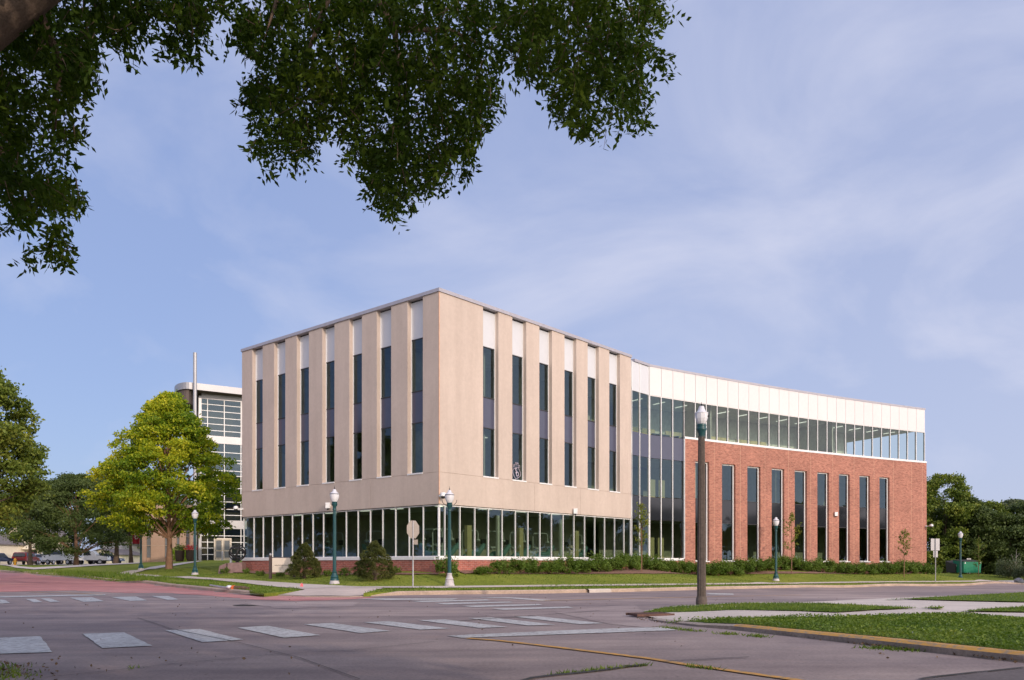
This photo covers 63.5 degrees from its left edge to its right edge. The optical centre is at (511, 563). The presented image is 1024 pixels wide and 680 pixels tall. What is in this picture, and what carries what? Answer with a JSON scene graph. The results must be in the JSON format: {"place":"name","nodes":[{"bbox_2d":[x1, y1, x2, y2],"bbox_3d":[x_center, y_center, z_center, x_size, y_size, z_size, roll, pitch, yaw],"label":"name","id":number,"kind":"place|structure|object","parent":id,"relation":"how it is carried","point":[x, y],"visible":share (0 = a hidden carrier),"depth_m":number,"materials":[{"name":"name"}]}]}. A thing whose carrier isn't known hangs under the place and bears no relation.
{"place":"outdoors","nodes":[
{"label":"outdoors","id":0,"kind":"place"},
{"bbox_2d":[0,368,54,524],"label":"broadleaf tree","id":1,"kind":"object","parent":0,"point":[28,453],"visible":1,"depth_m":47.38,"materials":[{"name":"green plant"}]},
{"bbox_2d":[0,564,71,564],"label":"parking lot","id":2,"kind":"structure","parent":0,"point":[39,564],"depth_m":116.39,"materials":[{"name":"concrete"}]},
{"bbox_2d":[12,552,39,564],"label":"parked car","id":3,"kind":"object","parent":2,"relation":"on","point":[22,557],"visible":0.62,"depth_m":109.92,"materials":[{"name":"red paint"}]},
{"bbox_2d":[42,550,83,563],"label":"parked car","id":4,"kind":"object","parent":2,"relation":"on","point":[56,556],"visible":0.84,"depth_m":107.28,"materials":[{"name":"white paint"}]},
{"bbox_2d":[65,551,110,563],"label":"parked car","id":5,"kind":"object","parent":2,"relation":"on","point":[93,555],"visible":0.6,"depth_m":111.33,"materials":[{"name":"white paint"}]},
{"bbox_2d":[6,562,139,568],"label":"path","id":6,"kind":"structure","parent":0,"point":[15,566],"depth_m":73.80,"materials":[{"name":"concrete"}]},
{"bbox_2d":[0,572,374,600],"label":"red road","id":7,"kind":"structure","parent":0,"point":[14,582],"depth_m":41.91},
{"bbox_2d":[124,573,348,587],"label":"sidewalk","id":8,"kind":"structure","parent":0,"point":[283,584],"depth_m":39.99,"materials":[{"name":"concrete"}]},
{"bbox_2d":[0,572,1023,679],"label":"road","id":9,"kind":"structure","parent":0,"point":[444,655],"depth_m":12.30,"materials":[{"name":"grey asphalt"}]},
{"bbox_2d":[0,636,51,653],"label":"crosswalk marking","id":10,"kind":"object","parent":9,"relation":"on","point":[32,644],"visible":1,"depth_m":12.04,"materials":[{"name":"white paint"}]},
{"bbox_2d":[84,632,151,647],"bbox_3d":[-6.278,1.189,13.063,0.657,0.001,2.850,0,0,-33],"label":"crosswalk marking","id":11,"kind":"object","parent":9,"relation":"on","point":[111,640],"visible":1,"depth_m":12.83,"materials":[{"name":"white paint"}]},
{"bbox_2d":[166,629,242,641],"bbox_3d":[-5.200,1.189,13.877,0.636,0.001,2.712,0,0,-34],"label":"crosswalk marking","id":12,"kind":"object","parent":9,"relation":"on","point":[202,637],"visible":1,"depth_m":13.72,"materials":[{"name":"white paint"}]},
{"bbox_2d":[240,626,316,637],"bbox_3d":[-4.178,1.189,14.619,0.661,0.001,2.678,0,0,-35],"label":"crosswalk marking","id":13,"kind":"object","parent":9,"relation":"on","point":[276,631],"visible":1,"depth_m":14.53,"materials":[{"name":"white paint"}]},
{"bbox_2d":[249,601,358,607],"bbox_3d":[-5.935,1.196,24.523,3.183,0.002,3.878,0,0,-34],"label":"road patch","id":14,"kind":"object","parent":9,"relation":"on","point":[302,604],"visible":1,"depth_m":24.30,"materials":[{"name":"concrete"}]},
{"bbox_2d":[306,623,387,632],"bbox_3d":[-3.105,1.189,15.444,0.636,0.001,2.532,0,0,-36],"label":"crosswalk marking","id":15,"kind":"object","parent":9,"relation":"on","point":[357,629],"visible":1,"depth_m":15.44,"materials":[{"name":"white paint"}]},
{"bbox_2d":[366,621,446,629],"bbox_3d":[-2.082,1.189,16.052,0.591,0.001,2.433,0,0,-36],"label":"crosswalk marking","id":16,"kind":"object","parent":9,"relation":"on","point":[406,625],"visible":1,"depth_m":15.94,"materials":[{"name":"white paint"}]},
{"bbox_2d":[0,625,925,679],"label":"weeds","id":17,"kind":"object","parent":9,"relation":"on","point":[18,673],"visible":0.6,"depth_m":9.64,"materials":[{"name":"green plant"}]},
{"bbox_2d":[421,619,504,627],"bbox_3d":[-1.032,1.189,16.545,0.597,0.001,2.599,0,0,-33],"label":"crosswalk marking","id":18,"kind":"object","parent":9,"relation":"on","point":[462,623],"visible":1,"depth_m":16.48,"materials":[{"name":"white paint"}]},
{"bbox_2d":[1,596,1016,679],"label":"leaf litter","id":19,"kind":"object","parent":9,"relation":"on","point":[244,658],"visible":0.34,"depth_m":10.22,"materials":[{"name":"brown plant"}]},
{"bbox_2d":[0,570,1023,596],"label":"curb","id":20,"kind":"structure","parent":9,"relation":"on","point":[445,592],"depth_m":38.48,"materials":[{"name":"concrete"}]},
{"bbox_2d":[1,604,1023,679],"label":"road joint","id":21,"kind":"object","parent":9,"relation":"on","point":[528,678],"visible":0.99,"depth_m":9.46,"materials":[{"name":"black asphalt"}]},
{"bbox_2d":[471,617,554,624],"bbox_3d":[-0.070,1.189,17.164,0.590,0.001,2.591,0,0,-31],"label":"crosswalk marking","id":22,"kind":"object","parent":9,"relation":"on","point":[512,621],"visible":1,"depth_m":17.05,"materials":[{"name":"white paint"}]},
{"bbox_2d":[517,616,596,623],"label":"crosswalk marking","id":23,"kind":"object","parent":9,"relation":"on","point":[559,620],"visible":1,"depth_m":17.35,"materials":[{"name":"white paint"}]},
{"bbox_2d":[449,627,673,637],"bbox_3d":[0.944,1.189,14.437,4.294,0.001,0.806,0,0,-22],"label":"crosswalk marking","id":24,"kind":"object","parent":9,"relation":"on","point":[571,632],"visible":1,"depth_m":14.32,"materials":[{"name":"white paint"}]},
{"bbox_2d":[555,604,666,626],"bbox_3d":[2.191,1.194,20.107,2.295,0.002,9.101,0,0,4],"label":"road patch","id":25,"kind":"object","parent":9,"relation":"on","point":[611,615],"visible":0.9,"depth_m":19.10,"materials":[{"name":"concrete"}]},
{"bbox_2d":[469,638,802,679],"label":"line","id":26,"kind":"object","parent":9,"relation":"on","point":[767,675],"visible":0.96,"depth_m":10.37,"materials":[{"name":"yellow paint"}]},
{"bbox_2d":[649,618,1023,662],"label":"curb","id":27,"kind":"structure","parent":9,"relation":"on","point":[964,650],"depth_m":12.06,"materials":[{"name":"concrete"}]},
{"bbox_2d":[922,668,1023,679],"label":"road patch","id":28,"kind":"object","parent":9,"relation":"on","point":[1013,674],"visible":1,"depth_m":8.76,"materials":[{"name":"grey asphalt"}]},
{"bbox_2d":[0,560,1023,596],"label":"lawn","id":29,"kind":"structure","parent":0,"point":[211,565],"depth_m":48.65,"materials":[{"name":"green plant"}]},
{"bbox_2d":[0,534,26,563],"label":"house","id":30,"kind":"structure","parent":29,"relation":"on","point":[8,548],"depth_m":121.88,"materials":[{"name":"beige"}]},
{"bbox_2d":[0,491,69,564],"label":"broadleaf tree","id":31,"kind":"object","parent":29,"relation":"on","point":[11,536],"visible":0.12,"depth_m":99.35,"materials":[{"name":"green plant"}]},
{"bbox_2d":[5,471,137,564],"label":"broadleaf tree","id":32,"kind":"object","parent":29,"relation":"on","point":[65,486],"visible":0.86,"depth_m":82.76,"materials":[{"name":"green plant"}]},
{"bbox_2d":[70,467,146,562],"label":"broadleaf tree","id":33,"kind":"object","parent":29,"relation":"on","point":[116,555],"visible":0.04,"depth_m":103.68,"materials":[{"name":"green plant"}]},
{"bbox_2d":[51,568,170,581],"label":"grass","id":34,"kind":"structure","parent":29,"relation":"on","point":[137,577],"depth_m":56.30,"materials":[{"name":"green plant"}]},
{"bbox_2d":[84,548,139,563],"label":"house","id":35,"kind":"structure","parent":29,"relation":"on","point":[124,553],"depth_m":134.91,"materials":[{"name":"beige"}]},
{"bbox_2d":[76,389,241,568],"bbox_3d":[-25.983,-6.383,62.850,12.213,13.842,12.981,0,0,0],"label":"broadleaf tree","id":36,"kind":"object","parent":29,"relation":"on","point":[166,419],"visible":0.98,"depth_m":61.20,"materials":[{"name":"green plant"}]},
{"bbox_2d":[191,510,197,574],"bbox_3d":[-21.937,-1.544,57.300,0.480,4.710,0.480,0,0,0],"label":"street lamp","id":37,"kind":"object","parent":29,"relation":"on","point":[194,516],"visible":1,"depth_m":57.22,"materials":[{"name":"metal"}]},
{"bbox_2d":[269,553,295,578],"bbox_3d":[-12.427,0.170,44.800,1.440,1.480,0.160,0,0,0],"label":"building sign","id":38,"kind":"object","parent":29,"relation":"on","point":[278,564],"visible":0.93,"depth_m":44.76,"materials":[{"name":"brown metal"}]},
{"bbox_2d":[285,542,321,577],"bbox_3d":[-10.915,-0.150,43.419,1.980,2.026,1.912,0,0,0],"label":"pine shrub","id":39,"kind":"object","parent":29,"relation":"on","point":[304,551],"visible":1,"depth_m":43.09,"materials":[{"name":"green plant"}]},
{"bbox_2d":[246,587,380,595],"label":"ramp","id":40,"kind":"structure","parent":29,"relation":"on","point":[343,591],"depth_m":31.80,"materials":[{"name":"concrete"}]},
{"bbox_2d":[329,486,339,583],"bbox_3d":[-8.425,-1.356,39.300,0.480,4.710,0.480,0,0,0],"label":"street lamp","id":41,"kind":"object","parent":29,"relation":"on","point":[334,498],"visible":1,"depth_m":39.22,"materials":[{"name":"metal"}]},
{"bbox_2d":[236,571,438,574],"bbox_3d":[-13.742,0.498,50.467,3.795,0.242,26.998,0,0,-41],"label":"planting bed","id":42,"kind":"object","parent":29,"relation":"on","point":[266,572],"visible":0.25,"depth_m":45.34,"materials":[{"name":"brown soil"}]},
{"bbox_2d":[218,544,246,573],"bbox_3d":[-17.721,-0.247,52.500,1.679,1.953,1.014,0,0,0],"label":"sculpture","id":43,"kind":"object","parent":42,"relation":"on","point":[237,566],"visible":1,"depth_m":52.16,"materials":[{"name":"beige stone"}]},
{"bbox_2d":[352,540,396,579],"bbox_3d":[-6.674,-0.150,40.329,2.258,2.064,2.150,0,0,0],"label":"pine shrub","id":44,"kind":"object","parent":29,"relation":"on","point":[370,558],"visible":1,"depth_m":39.96,"materials":[{"name":"green plant"}]},
{"bbox_2d":[407,520,418,586],"bbox_3d":[-4.178,-0.348,35.184,0.635,2.979,0.128,0,0,-40],"label":"road sign","id":45,"kind":"object","parent":29,"relation":"on","point":[412,529],"visible":0.92,"depth_m":35.18,"materials":[{"name":"metal"}]},
{"bbox_2d":[433,555,459,576],"bbox_3d":[-3.244,0.127,40.926,1.371,1.161,1.038,0,0,0],"label":"shrub","id":46,"kind":"object","parent":29,"relation":"on","point":[440,565],"visible":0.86,"depth_m":40.81,"materials":[{"name":"green plant"}]},
{"bbox_2d":[442,486,456,585],"bbox_3d":[-2.929,-1.274,38.800,0.536,4.710,0.478,0,0,42],"label":"street lamp","id":47,"kind":"object","parent":29,"relation":"on","point":[449,499],"visible":0.99,"depth_m":38.72,"materials":[{"name":"metal"}]},
{"bbox_2d":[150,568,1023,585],"bbox_3d":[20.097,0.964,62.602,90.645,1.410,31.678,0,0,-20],"label":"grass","id":48,"kind":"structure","parent":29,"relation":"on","point":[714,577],"depth_m":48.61,"materials":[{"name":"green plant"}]},
{"bbox_2d":[459,568,911,573],"bbox_3d":[18.831,0.757,66.219,63.480,0.975,12.339,0,0,-38],"label":"planting bed","id":49,"kind":"object","parent":29,"relation":"on","point":[627,571],"visible":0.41,"depth_m":51.73,"materials":[{"name":"green plant"}]},
{"bbox_2d":[487,559,511,573],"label":"shrub","id":50,"kind":"object","parent":49,"relation":"on","point":[500,566],"visible":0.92,"depth_m":43.04,"materials":[{"name":"green plant"}]},
{"bbox_2d":[506,556,529,572],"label":"shrub","id":51,"kind":"object","parent":49,"relation":"on","point":[515,567],"visible":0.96,"depth_m":44.21,"materials":[{"name":"green plant"}]},
{"bbox_2d":[524,555,548,572],"bbox_3d":[1.215,0.040,45.630,1.528,1.110,1.525,0,0,-26],"label":"shrub","id":52,"kind":"object","parent":49,"relation":"on","point":[534,567],"visible":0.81,"depth_m":45.32,"materials":[{"name":"green plant"}]},
{"bbox_2d":[539,557,564,573],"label":"shrub","id":53,"kind":"object","parent":49,"relation":"on","point":[554,566],"visible":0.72,"depth_m":46.30,"materials":[{"name":"green plant"}]},
{"bbox_2d":[556,553,581,573],"bbox_3d":[3.250,0.001,47.978,1.630,1.251,1.798,0,0,-5],"label":"shrub","id":54,"kind":"object","parent":49,"relation":"on","point":[572,564],"visible":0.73,"depth_m":47.57,"materials":[{"name":"green plant"}]},
{"bbox_2d":[587,550,612,571],"bbox_3d":[5.343,-0.156,50.388,1.701,1.436,1.703,0,0,-43],"label":"shrub","id":55,"kind":"object","parent":49,"relation":"on","point":[603,565],"visible":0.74,"depth_m":50.22,"materials":[{"name":"green plant"}]},
{"bbox_2d":[603,554,627,570],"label":"shrub","id":56,"kind":"object","parent":49,"relation":"on","point":[617,563],"visible":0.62,"depth_m":51.18,"materials":[{"name":"green plant"}]},
{"bbox_2d":[614,551,640,569],"bbox_3d":[7.375,-0.195,52.843,1.877,1.306,1.702,0,0,9],"label":"shrub","id":57,"kind":"object","parent":49,"relation":"on","point":[633,561],"visible":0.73,"depth_m":52.70,"materials":[{"name":"green plant"}]},
{"bbox_2d":[634,502,649,571],"bbox_3d":[8.065,-1.674,51.458,1.108,4.611,1.260,0,0,0],"label":"sapling","id":58,"kind":"object","parent":49,"relation":"on","point":[646,522],"visible":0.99,"depth_m":51.41,"materials":[{"name":"green plant"}]},
{"bbox_2d":[709,558,733,575],"bbox_3d":[14.751,0.239,59.671,1.973,1.330,2.213,0,0,-42],"label":"shrub","id":59,"kind":"object","parent":49,"relation":"on","point":[723,566],"visible":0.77,"depth_m":59.21,"materials":[{"name":"green plant"}]},
{"bbox_2d":[782,512,802,571],"bbox_3d":[20.819,-1.629,61.582,1.479,4.805,1.438,0,0,33],"label":"sapling","id":60,"kind":"object","parent":49,"relation":"on","point":[791,515],"visible":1,"depth_m":61.49,"materials":[{"name":"green plant"}]},
{"bbox_2d":[927,471,991,572],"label":"broadleaf tree","id":61,"kind":"object","parent":29,"relation":"on","point":[957,508],"visible":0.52,"depth_m":94.72,"materials":[{"name":"green plant"}]},
{"bbox_2d":[953,560,980,572],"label":"dumpster","id":62,"kind":"object","parent":29,"relation":"on","point":[968,566],"visible":0.7,"depth_m":85.20,"materials":[{"name":"green paint"}]},
{"bbox_2d":[929,497,1011,574],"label":"broadleaf tree","id":63,"kind":"object","parent":29,"relation":"on","point":[986,517],"visible":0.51,"depth_m":94.41,"materials":[{"name":"green plant"}]},
{"bbox_2d":[951,499,1023,574],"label":"broadleaf tree","id":64,"kind":"object","parent":29,"relation":"on","point":[996,505],"visible":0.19,"depth_m":97.15,"materials":[{"name":"green plant"}]},
{"bbox_2d":[973,509,1023,576],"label":"broadleaf tree","id":65,"kind":"object","parent":29,"relation":"on","point":[1003,549],"visible":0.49,"depth_m":93.31,"materials":[{"name":"green plant"}]},
{"bbox_2d":[994,555,1022,577],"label":"shrub","id":66,"kind":"object","parent":29,"relation":"on","point":[1003,568],"visible":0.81,"depth_m":81.75,"materials":[{"name":"green plant"}]},
{"bbox_2d":[1006,500,1023,547],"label":"broadleaf tree","id":67,"kind":"object","parent":29,"relation":"on","point":[1017,507],"visible":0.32,"depth_m":95.55,"materials":[{"name":"green plant"}]},
{"bbox_2d":[0,0,1023,550],"label":"sky","id":68,"kind":"structure","parent":0,"point":[825,196],"materials":[{"name":"blue"}]},
{"bbox_2d":[349,580,1013,587],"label":"sidewalk","id":69,"kind":"structure","parent":0,"point":[658,584],"depth_m":41.13,"materials":[{"name":"concrete"}]},
{"bbox_2d":[645,596,1023,645],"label":"sidewalk","id":70,"kind":"structure","parent":0,"point":[956,606],"depth_m":19.66,"materials":[{"name":"concrete"}]},
{"bbox_2d":[695,402,708,604],"bbox_3d":[5.319,-1.689,23.200,0.392,5.680,0.372,0,0,0],"label":"street lamp","id":71,"kind":"object","parent":70,"relation":"on","point":[701,415],"visible":0.99,"depth_m":23.11,"materials":[{"name":"brown concrete"}]},
{"bbox_2d":[645,592,1023,611],"bbox_3d":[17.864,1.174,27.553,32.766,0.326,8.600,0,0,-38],"label":"grass","id":72,"kind":"structure","parent":0,"point":[851,607],"depth_m":20.87,"materials":[{"name":"green plant"}]},
{"bbox_2d":[667,613,1023,650],"bbox_3d":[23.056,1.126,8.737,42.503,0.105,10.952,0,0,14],"label":"lawn","id":73,"kind":"structure","parent":0,"point":[1012,648],"depth_m":13.45,"materials":[{"name":"green plant"}]},
{"bbox_2d":[666,591,1023,649],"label":"clover","id":74,"kind":"object","parent":73,"relation":"on","point":[922,616],"depth_m":14.29,"materials":[{"name":"green plant"}]},
{"bbox_2d":[885,592,1023,601],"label":"lawn","id":75,"kind":"structure","parent":0,"point":[977,597],"depth_m":26.54,"materials":[{"name":"green plant"}]},
{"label":"lawn","id":76,"kind":"structure","parent":0,"visible":0},
{"bbox_2d":[0,0,690,277],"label":"ash tree","id":77,"kind":"object","parent":76,"relation":"on","point":[63,59],"visible":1,"depth_m":8.69,"materials":[{"name":"green plant"}]},
{"bbox_3d":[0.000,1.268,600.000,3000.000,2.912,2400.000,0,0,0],"label":"ground","id":78,"kind":"structure","parent":0,"visible":0},
{"bbox_2d":[142,352,246,562],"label":"entrance building","id":79,"kind":"structure","parent":78,"relation":"on","point":[218,408],"depth_m":93.53,"materials":[{"name":"silver metal"}]},
{"bbox_2d":[241,287,926,572],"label":"academic building","id":80,"kind":"structure","parent":78,"relation":"on","point":[390,420],"depth_m":52.52,"materials":[{"name":"beige concrete"}]},
{"bbox_2d":[252,349,262,490],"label":"window","id":81,"kind":"structure","parent":80,"relation":"in","point":[259,353],"depth_m":52.99,"materials":[{"name":"white metal"}]},
{"bbox_2d":[274,342,284,488],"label":"window","id":82,"kind":"structure","parent":80,"relation":"in","point":[280,347],"depth_m":51.45,"materials":[{"name":"white metal"}]},
{"bbox_2d":[296,335,308,486],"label":"window","id":83,"kind":"structure","parent":80,"relation":"in","point":[304,341],"depth_m":49.82,"materials":[{"name":"white metal"}]},
{"bbox_2d":[322,327,334,483],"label":"window","id":84,"kind":"structure","parent":80,"relation":"in","point":[329,332],"depth_m":48.15,"materials":[{"name":"white metal"}]},
{"bbox_2d":[243,505,438,557],"bbox_3d":[-10.556,-1.680,47.894,18.146,2.640,0.100,0,0,41],"label":"ribbon window","id":85,"kind":"structure","parent":80,"relation":"in","point":[424,506],"depth_m":46.88,"materials":[{"name":"white metal"}]},
{"bbox_2d":[349,319,361,480],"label":"window","id":86,"kind":"structure","parent":80,"relation":"in","point":[357,325],"depth_m":46.52,"materials":[{"name":"white metal"}]},
{"bbox_2d":[376,310,390,478],"bbox_3d":[-6.800,-9.152,44.683,1.178,9.055,0.350,0,0,41],"label":"window","id":87,"kind":"structure","parent":80,"relation":"in","point":[385,317],"depth_m":44.96,"materials":[{"name":"white metal"}]},
{"bbox_2d":[407,300,422,474],"bbox_3d":[-4.932,-9.152,43.069,1.171,9.055,0.350,0,0,41],"label":"window","id":88,"kind":"structure","parent":80,"relation":"in","point":[417,307],"depth_m":43.34,"materials":[{"name":"white metal"}]},
{"bbox_2d":[426,528,458,555],"bbox_3d":[-3.599,-0.993,44.143,0.673,1.786,2.171,0,0,42],"label":"dental chair unit","id":89,"kind":"object","parent":80,"relation":"on","point":[454,548],"visible":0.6,"depth_m":43.96,"materials":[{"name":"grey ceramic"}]},
{"bbox_2d":[483,310,498,478],"bbox_3d":[-1.254,-9.152,44.836,0.350,9.055,1.236,0,0,41],"label":"window","id":90,"kind":"structure","parent":80,"relation":"in","point":[488,318],"depth_m":45.06,"materials":[{"name":"white metal"}]},
{"bbox_2d":[512,320,526,481],"bbox_3d":[0.304,-9.152,46.640,0.350,9.055,1.216,0,0,41],"label":"window","id":91,"kind":"structure","parent":80,"relation":"in","point":[517,328],"depth_m":46.92,"materials":[{"name":"white metal"}]},
{"bbox_2d":[439,505,630,557],"bbox_3d":[2.105,-1.680,48.685,0.100,2.640,17.771,0,0,41],"label":"ribbon window","id":92,"kind":"structure","parent":80,"relation":"in","point":[439,505],"depth_m":47.25,"materials":[{"name":"white metal"}]},
{"bbox_2d":[539,329,551,484],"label":"window","id":93,"kind":"structure","parent":80,"relation":"in","point":[543,335],"depth_m":48.76,"materials":[{"name":"white metal"}]},
{"bbox_2d":[564,338,576,487],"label":"window","id":94,"kind":"structure","parent":80,"relation":"in","point":[568,344],"depth_m":50.54,"materials":[{"name":"white metal"}]},
{"bbox_2d":[588,346,598,490],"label":"window","id":95,"kind":"structure","parent":80,"relation":"in","point":[591,351],"depth_m":52.45,"materials":[{"name":"white metal"}]},
{"bbox_2d":[609,353,619,492],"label":"window","id":96,"kind":"structure","parent":80,"relation":"in","point":[612,358],"depth_m":54.25,"materials":[{"name":"white metal"}]},
{"bbox_2d":[630,360,648,555],"bbox_3d":[8.781,-7.055,56.878,0.140,13.390,2.256,0,0,41],"label":"ribbon window","id":97,"kind":"structure","parent":80,"relation":"in","point":[639,372],"depth_m":56.81,"materials":[{"name":"white metal"}]},
{"bbox_2d":[649,395,684,558],"bbox_3d":[10.967,-6.060,58.741,3.450,11.400,0.146,0,0,-34],"label":"ribbon window","id":98,"kind":"structure","parent":80,"relation":"in","point":[661,447],"depth_m":58.70,"materials":[{"name":"white metal"}]},
{"bbox_2d":[722,464,733,560],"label":"window","id":99,"kind":"structure","parent":80,"relation":"in","point":[727,505],"depth_m":62.50,"materials":[{"name":"white metal"}]},
{"bbox_2d":[747,466,758,559],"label":"window","id":100,"kind":"structure","parent":80,"relation":"in","point":[752,507],"depth_m":63.99,"materials":[{"name":"white metal"}]},
{"bbox_2d":[772,468,781,554],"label":"window","id":101,"kind":"structure","parent":80,"relation":"in","point":[776,507],"depth_m":65.41,"materials":[{"name":"white metal"}]},
{"bbox_2d":[795,470,804,560],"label":"window","id":102,"kind":"structure","parent":80,"relation":"in","point":[799,508],"depth_m":66.79,"materials":[{"name":"white metal"}]},
{"bbox_2d":[682,401,924,460],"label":"ribbon window","id":103,"kind":"structure","parent":80,"relation":"in","point":[685,401],"depth_m":66.97,"materials":[{"name":"white metal"}]},
{"bbox_2d":[817,472,826,561],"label":"window","id":104,"kind":"structure","parent":80,"relation":"in","point":[821,510],"depth_m":68.15,"materials":[{"name":"white metal"}]},
{"bbox_2d":[839,474,850,561],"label":"window","id":105,"kind":"structure","parent":80,"relation":"in","point":[843,511],"depth_m":69.49,"materials":[{"name":"white metal"}]},
{"bbox_2d":[859,476,870,561],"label":"window","id":106,"kind":"structure","parent":80,"relation":"in","point":[863,512],"depth_m":70.58,"materials":[{"name":"white metal"}]},
{"bbox_2d":[879,477,889,561],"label":"window","id":107,"kind":"structure","parent":80,"relation":"in","point":[883,513],"depth_m":71.94,"materials":[{"name":"white metal"}]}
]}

